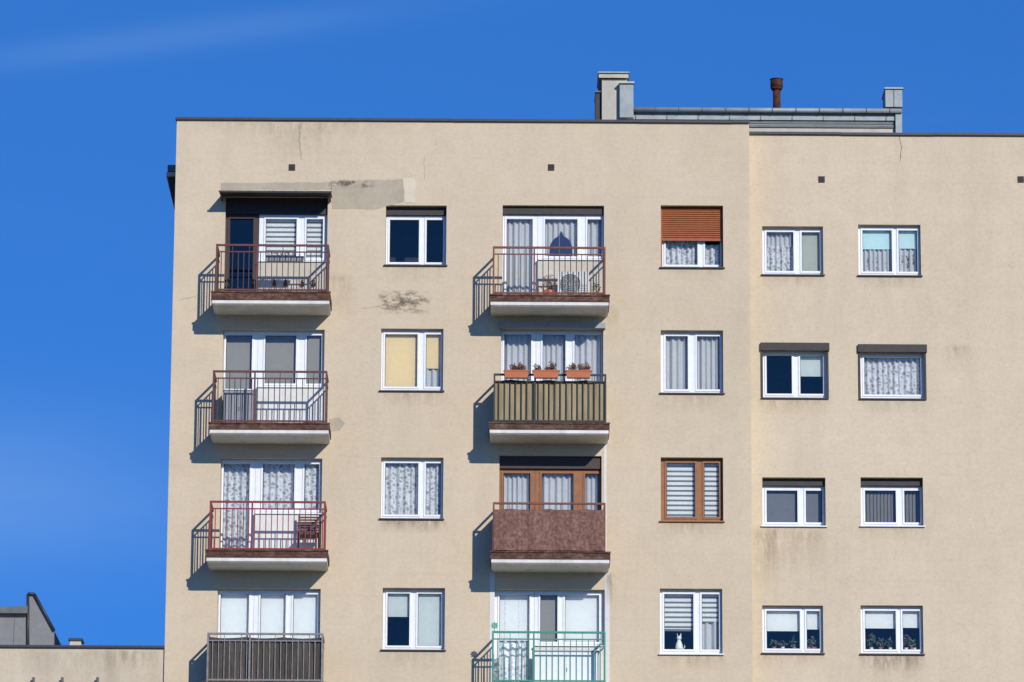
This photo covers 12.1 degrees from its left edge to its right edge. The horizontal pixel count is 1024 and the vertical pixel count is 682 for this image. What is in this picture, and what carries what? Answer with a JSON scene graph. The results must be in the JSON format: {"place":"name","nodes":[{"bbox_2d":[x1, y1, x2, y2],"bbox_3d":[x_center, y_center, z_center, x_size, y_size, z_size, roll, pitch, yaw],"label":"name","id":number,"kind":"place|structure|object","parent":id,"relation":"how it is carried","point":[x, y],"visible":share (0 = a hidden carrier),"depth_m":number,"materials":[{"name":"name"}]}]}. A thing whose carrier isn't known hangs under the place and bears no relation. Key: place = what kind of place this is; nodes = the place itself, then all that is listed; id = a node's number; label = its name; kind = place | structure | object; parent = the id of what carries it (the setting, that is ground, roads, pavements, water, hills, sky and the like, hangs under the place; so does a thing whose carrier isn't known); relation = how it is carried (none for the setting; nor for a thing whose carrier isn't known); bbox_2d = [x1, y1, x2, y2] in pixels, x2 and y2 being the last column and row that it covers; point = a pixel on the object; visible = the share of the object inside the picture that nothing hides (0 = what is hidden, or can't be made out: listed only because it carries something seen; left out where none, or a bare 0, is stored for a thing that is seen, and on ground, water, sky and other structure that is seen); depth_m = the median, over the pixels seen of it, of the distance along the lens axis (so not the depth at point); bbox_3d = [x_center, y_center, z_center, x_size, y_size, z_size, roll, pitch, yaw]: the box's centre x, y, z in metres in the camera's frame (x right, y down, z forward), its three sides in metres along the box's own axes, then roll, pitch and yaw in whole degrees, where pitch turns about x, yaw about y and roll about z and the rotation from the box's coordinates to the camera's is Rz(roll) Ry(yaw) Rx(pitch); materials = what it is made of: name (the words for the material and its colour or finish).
{"place":"outdoors","nodes":[
{"label":"outdoors","id":0,"kind":"place"},
{"bbox_2d":[0,647,164,681],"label":"walls","id":1,"kind":"structure","parent":0,"point":[48,664],"depth_m":101.43,"materials":[{"name":"paint"}]},
{"bbox_2d":[0,592,60,644],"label":"roof shed","id":2,"kind":"structure","parent":1,"relation":"on","point":[30,623],"depth_m":107.64,"materials":[{"name":"metal"}]},
{"bbox_2d":[32,677,98,681],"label":"wall pipe","id":3,"kind":"object","parent":1,"relation":"attached to","point":[62,679],"depth_m":101.23,"materials":[{"name":"metal"}]},
{"bbox_2d":[68,638,83,644],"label":"chimney","id":4,"kind":"object","parent":1,"relation":"on","point":[76,641],"visible":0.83,"depth_m":104.53,"materials":[{"name":"paint"}]},
{"bbox_2d":[0,645,164,647],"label":"parapet flashing","id":5,"kind":"object","parent":1,"relation":"on","point":[111,646],"visible":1,"depth_m":101.47,"materials":[{"name":"grey metal"}]},
{"bbox_2d":[224,389,253,419],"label":"storage cabinet","id":6,"kind":"object","parent":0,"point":[230,403],"visible":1,"depth_m":102.31,"materials":[{"name":"grey plastic"}]},
{"bbox_2d":[202,681,298,681],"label":"balcony slab","id":7,"kind":"structure","parent":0,"point":[244,681],"depth_m":100.34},
{"bbox_2d":[206,632,324,681],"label":"balcony railing","id":8,"kind":"object","parent":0,"point":[322,640],"visible":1,"depth_m":100.54,"materials":[{"name":"brown metal"}]},
{"bbox_2d":[208,637,320,678],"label":"balcony screen","id":9,"kind":"object","parent":8,"relation":"attached to","point":[289,672],"visible":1,"depth_m":100.56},
{"bbox_2d":[297,515,320,547],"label":"wooden chair","id":10,"kind":"object","parent":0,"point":[302,534],"visible":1,"depth_m":101.94,"materials":[{"name":"brown wood"}]},
{"bbox_2d":[0,0,1023,645],"label":"sky","id":11,"kind":"structure","parent":0,"point":[92,92],"materials":[{"name":"blue"}]},
{"bbox_2d":[539,275,557,291],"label":"dry potted plant","id":12,"kind":"object","parent":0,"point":[550,288],"visible":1,"depth_m":102.84,"materials":[{"name":"red plant"}]},
{"bbox_2d":[492,631,605,681],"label":"balcony railing","id":13,"kind":"object","parent":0,"point":[564,639],"visible":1,"depth_m":100.55,"materials":[{"name":"metal"}]},
{"bbox_2d":[490,622,497,630],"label":"toy pinwheel","id":14,"kind":"object","parent":13,"relation":"attached to","point":[494,625],"visible":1,"depth_m":100.68,"materials":[{"name":"green plastic"}]},
{"bbox_2d":[558,272,588,294],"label":"air conditioner","id":15,"kind":"object","parent":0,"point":[564,281],"visible":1,"depth_m":102.87,"materials":[{"name":"white metal"}]},
{"label":"ground","id":16,"kind":"structure","parent":0,"visible":0},
{"bbox_2d":[164,119,752,681],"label":"facade wall","id":17,"kind":"structure","parent":16,"relation":"on","point":[632,179],"depth_m":102.85,"materials":[{"name":"paint"}]},
{"bbox_2d":[166,165,175,209],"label":"side loggia edge","id":18,"kind":"object","parent":17,"relation":"attached to","point":[171,175],"visible":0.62,"depth_m":104.49,"materials":[{"name":"metal"}]},
{"bbox_2d":[205,549,329,570],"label":"balcony slab","id":19,"kind":"structure","parent":17,"relation":"attached to","point":[261,560],"depth_m":101.02,"materials":[{"name":"white concrete"}]},
{"bbox_2d":[209,501,326,549],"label":"balcony railing","id":20,"kind":"object","parent":19,"relation":"on","point":[266,509],"visible":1,"depth_m":101.22,"materials":[{"name":"red metal"}]},
{"bbox_2d":[217,590,320,681],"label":"balcony door and window","id":21,"kind":"structure","parent":17,"relation":"attached to","point":[268,611],"depth_m":101.85,"materials":[{"name":"white plastic"}]},
{"bbox_2d":[208,422,330,443],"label":"balcony slab","id":22,"kind":"structure","parent":17,"relation":"attached to","point":[270,433],"depth_m":101.68,"materials":[{"name":"grey concrete"}]},
{"bbox_2d":[212,370,328,421],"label":"balcony railing","id":23,"kind":"object","parent":22,"relation":"on","point":[215,378],"visible":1,"depth_m":101.90,"materials":[{"name":"brown metal"}]},
{"bbox_2d":[211,291,331,315],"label":"balcony slab","id":24,"kind":"structure","parent":17,"relation":"attached to","point":[304,303],"depth_m":102.37,"materials":[{"name":"grey concrete"}]},
{"bbox_2d":[221,460,321,547],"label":"balcony door and window","id":25,"kind":"structure","parent":17,"relation":"attached to","point":[271,480],"depth_m":102.48,"materials":[{"name":"white plastic"}]},
{"bbox_2d":[215,244,329,290],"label":"balcony railing","id":26,"kind":"object","parent":17,"relation":"attached to","point":[265,252],"visible":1,"depth_m":102.58,"materials":[{"name":"brown metal"}]},
{"bbox_2d":[266,253,303,261],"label":"flower box","id":27,"kind":"object","parent":26,"relation":"attached to","point":[285,258],"visible":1,"depth_m":102.76,"materials":[{"name":"plant"}]},
{"bbox_2d":[222,331,324,422],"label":"balcony door and window","id":28,"kind":"structure","parent":17,"relation":"attached to","point":[279,350],"depth_m":103.13,"materials":[{"name":"white plastic"}]},
{"bbox_2d":[219,190,331,201],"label":"balcony canopy","id":29,"kind":"object","parent":17,"relation":"attached to","point":[228,193],"visible":1,"depth_m":103.48,"materials":[{"name":"black metal"}]},
{"bbox_2d":[225,198,327,291],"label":"balcony door and window","id":30,"kind":"structure","parent":17,"relation":"attached to","point":[276,220],"depth_m":103.87,"materials":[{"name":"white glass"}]},
{"bbox_2d":[272,279,314,286],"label":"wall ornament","id":31,"kind":"object","parent":30,"relation":"attached to","point":[285,283],"depth_m":103.39,"materials":[{"name":"black metal"}]},
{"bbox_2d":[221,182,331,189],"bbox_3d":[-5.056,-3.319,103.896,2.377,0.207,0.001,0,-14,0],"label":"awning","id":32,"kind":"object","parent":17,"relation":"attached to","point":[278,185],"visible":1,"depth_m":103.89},
{"bbox_2d":[298,123,301,159],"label":"plaster crack","id":33,"kind":"object","parent":17,"relation":"attached to","point":[299,140],"visible":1,"depth_m":104.15,"materials":[{"name":"beige paint"}]},
{"bbox_2d":[329,418,344,430],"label":"plaster repair","id":34,"kind":"structure","parent":17,"relation":"attached to","point":[336,424],"depth_m":102.63,"materials":[{"name":"beige paint"}]},
{"bbox_2d":[339,181,365,185],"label":"weather stain","id":35,"kind":"object","parent":17,"relation":"attached to","point":[346,183],"visible":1,"depth_m":103.91,"materials":[{"name":"grey paint"}]},
{"bbox_2d":[331,179,403,208],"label":"plaster repair","id":36,"kind":"structure","parent":17,"relation":"attached to","point":[374,194],"depth_m":103.85,"materials":[{"name":"grey paint"}]},
{"bbox_2d":[384,297,423,307],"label":"weather stain","id":37,"kind":"object","parent":17,"relation":"attached to","point":[402,301],"visible":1,"depth_m":103.27,"materials":[{"name":"brown"}]},
{"bbox_2d":[403,178,415,202],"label":"plaster repair","id":38,"kind":"structure","parent":17,"relation":"attached to","point":[409,189],"depth_m":103.87,"materials":[{"name":"beige paint"}]},
{"bbox_2d":[379,330,443,391],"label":"window","id":39,"kind":"structure","parent":17,"relation":"attached to","point":[411,360],"depth_m":103.17,"materials":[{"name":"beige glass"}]},
{"bbox_2d":[379,459,443,519],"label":"window","id":40,"kind":"structure","parent":17,"relation":"attached to","point":[411,489],"depth_m":102.53,"materials":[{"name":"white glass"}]},
{"bbox_2d":[381,589,445,650],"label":"window","id":41,"kind":"structure","parent":17,"relation":"attached to","point":[413,618],"depth_m":101.89,"materials":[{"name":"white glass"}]},
{"bbox_2d":[384,207,447,265],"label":"window","id":42,"kind":"structure","parent":17,"relation":"attached to","point":[415,236],"depth_m":104.84,"materials":[{"name":"blue glass"}]},
{"bbox_2d":[488,422,609,443],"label":"balcony slab","id":43,"kind":"structure","parent":17,"relation":"attached to","point":[547,433],"depth_m":101.69,"materials":[{"name":"grey concrete"}]},
{"bbox_2d":[493,373,605,421],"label":"balcony railing","id":44,"kind":"object","parent":43,"relation":"on","point":[535,381],"visible":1,"depth_m":101.85,"materials":[{"name":"brown metal"}]},
{"bbox_2d":[503,362,528,378],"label":"flower box","id":45,"kind":"object","parent":44,"relation":"attached to","point":[519,371],"visible":1,"depth_m":101.84,"materials":[{"name":"plastic"}]},
{"bbox_2d":[532,361,559,378],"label":"flower box","id":46,"kind":"object","parent":44,"relation":"attached to","point":[550,372],"visible":1,"depth_m":101.85,"materials":[{"name":"plastic"}]},
{"bbox_2d":[495,380,604,419],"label":"balcony screen","id":47,"kind":"object","parent":44,"relation":"attached to","point":[599,402],"visible":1,"depth_m":101.91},
{"bbox_2d":[565,362,591,378],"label":"flower box","id":48,"kind":"object","parent":44,"relation":"attached to","point":[583,372],"visible":1,"depth_m":101.85,"materials":[{"name":"plastic"}]},
{"bbox_2d":[489,294,609,316],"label":"balcony slab","id":49,"kind":"structure","parent":17,"relation":"attached to","point":[542,305],"depth_m":102.36,"materials":[{"name":"grey concrete"}]},
{"bbox_2d":[492,246,605,293],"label":"balcony railing","id":50,"kind":"object","parent":49,"relation":"on","point":[534,254],"visible":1,"depth_m":102.56,"materials":[{"name":"brown metal"}]},
{"bbox_2d":[494,591,604,679],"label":"balcony door and window","id":51,"kind":"structure","parent":17,"relation":"attached to","point":[549,610],"depth_m":101.83,"materials":[{"name":"white plastic"}]},
{"bbox_2d":[499,643,525,679],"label":"hanging laundry","id":52,"kind":"object","parent":51,"relation":"hanging from","point":[511,655],"visible":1,"depth_m":101.05,"materials":[{"name":"white fabric"}]},
{"bbox_2d":[532,650,598,679],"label":"storage cabinet","id":53,"kind":"object","parent":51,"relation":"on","point":[542,672],"visible":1,"depth_m":101.02,"materials":[{"name":"white plastic"}]},
{"bbox_2d":[489,444,609,681],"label":"painted reveal","id":54,"kind":"object","parent":17,"relation":"attached to","point":[607,599],"visible":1,"depth_m":101.65,"materials":[{"name":"white paint"}]},
{"bbox_2d":[499,456,600,509],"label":"balcony door and window","id":55,"kind":"structure","parent":17,"relation":"attached to","point":[552,479],"depth_m":102.52,"materials":[{"name":"brown wood"}]},
{"bbox_2d":[490,551,610,572],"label":"balcony slab","id":56,"kind":"structure","parent":17,"relation":"attached to","point":[556,561],"depth_m":101.02,"materials":[{"name":"white concrete"}]},
{"bbox_2d":[492,502,605,551],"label":"balcony railing","id":57,"kind":"object","parent":56,"relation":"on","point":[537,503],"visible":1,"depth_m":101.31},
{"bbox_2d":[494,509,603,550],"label":"balcony screen","id":58,"kind":"object","parent":57,"relation":"attached to","point":[553,529],"visible":1,"depth_m":101.16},
{"bbox_2d":[501,330,602,423],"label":"balcony door and window","id":59,"kind":"structure","parent":17,"relation":"attached to","point":[561,349],"depth_m":103.25,"materials":[{"name":"white plastic"}]},
{"bbox_2d":[499,322,605,328],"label":"shutter case","id":60,"kind":"object","parent":17,"relation":"attached to","point":[552,325],"visible":1,"depth_m":103.06,"materials":[{"name":"grey metal"}]},
{"bbox_2d":[502,206,603,294],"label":"balcony door and window","id":61,"kind":"structure","parent":17,"relation":"attached to","point":[555,226],"depth_m":103.85,"materials":[{"name":"white plastic"}]},
{"bbox_2d":[175,117,1023,135],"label":"parapet flashing","id":62,"kind":"object","parent":17,"relation":"on","point":[528,120],"visible":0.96,"depth_m":104.21,"materials":[{"name":"grey metal"}]},
{"bbox_2d":[659,590,723,654],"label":"window","id":63,"kind":"structure","parent":17,"relation":"attached to","point":[693,618],"depth_m":101.85,"materials":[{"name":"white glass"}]},
{"bbox_2d":[675,634,684,648],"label":"cat figurine","id":64,"kind":"object","parent":63,"relation":"on","point":[679,645],"visible":1,"depth_m":101.69,"materials":[{"name":"white ceramic"}]},
{"bbox_2d":[659,459,724,521],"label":"window","id":65,"kind":"structure","parent":17,"relation":"attached to","point":[691,490],"depth_m":102.49,"materials":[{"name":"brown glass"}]},
{"bbox_2d":[659,332,724,393],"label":"window","id":66,"kind":"structure","parent":17,"relation":"attached to","point":[691,362],"depth_m":103.20,"materials":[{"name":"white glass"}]},
{"bbox_2d":[659,207,724,268],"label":"window","id":67,"kind":"structure","parent":17,"relation":"attached to","point":[691,237],"depth_m":103.86,"materials":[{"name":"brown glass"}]},
{"bbox_2d":[749,134,1023,681],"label":"facade wall","id":68,"kind":"structure","parent":16,"relation":"on","point":[953,568],"depth_m":103.18,"materials":[{"name":"paint"}]},
{"bbox_2d":[594,71,902,132],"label":"roof plant room","id":69,"kind":"object","parent":68,"relation":"on","point":[613,100],"visible":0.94,"depth_m":107.34,"materials":[{"name":"paint"}]},
{"bbox_2d":[761,228,824,275],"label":"window","id":70,"kind":"structure","parent":68,"relation":"attached to","point":[792,251],"depth_m":104.26,"materials":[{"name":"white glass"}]},
{"bbox_2d":[761,607,824,653],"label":"window","id":71,"kind":"structure","parent":68,"relation":"attached to","point":[792,630],"depth_m":102.27,"materials":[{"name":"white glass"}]},
{"bbox_2d":[761,479,826,526],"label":"window","id":72,"kind":"structure","parent":68,"relation":"attached to","point":[792,502],"depth_m":102.93,"materials":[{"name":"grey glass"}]},
{"bbox_2d":[760,342,829,398],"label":"window","id":73,"kind":"structure","parent":68,"relation":"attached to","point":[794,375],"depth_m":103.59,"materials":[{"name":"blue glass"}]},
{"bbox_2d":[857,226,922,276],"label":"window","id":74,"kind":"structure","parent":68,"relation":"attached to","point":[888,250],"depth_m":104.26,"materials":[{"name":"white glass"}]},
{"bbox_2d":[858,344,926,399],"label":"window","id":75,"kind":"structure","parent":68,"relation":"attached to","point":[892,371],"depth_m":103.57,"materials":[{"name":"white glass"}]},
{"bbox_2d":[860,607,924,654],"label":"window","id":76,"kind":"structure","parent":68,"relation":"attached to","point":[884,630],"depth_m":102.28,"materials":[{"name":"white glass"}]},
{"bbox_2d":[860,479,924,526],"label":"window","id":77,"kind":"structure","parent":68,"relation":"attached to","point":[890,502],"depth_m":102.94,"materials":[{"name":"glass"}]}
]}

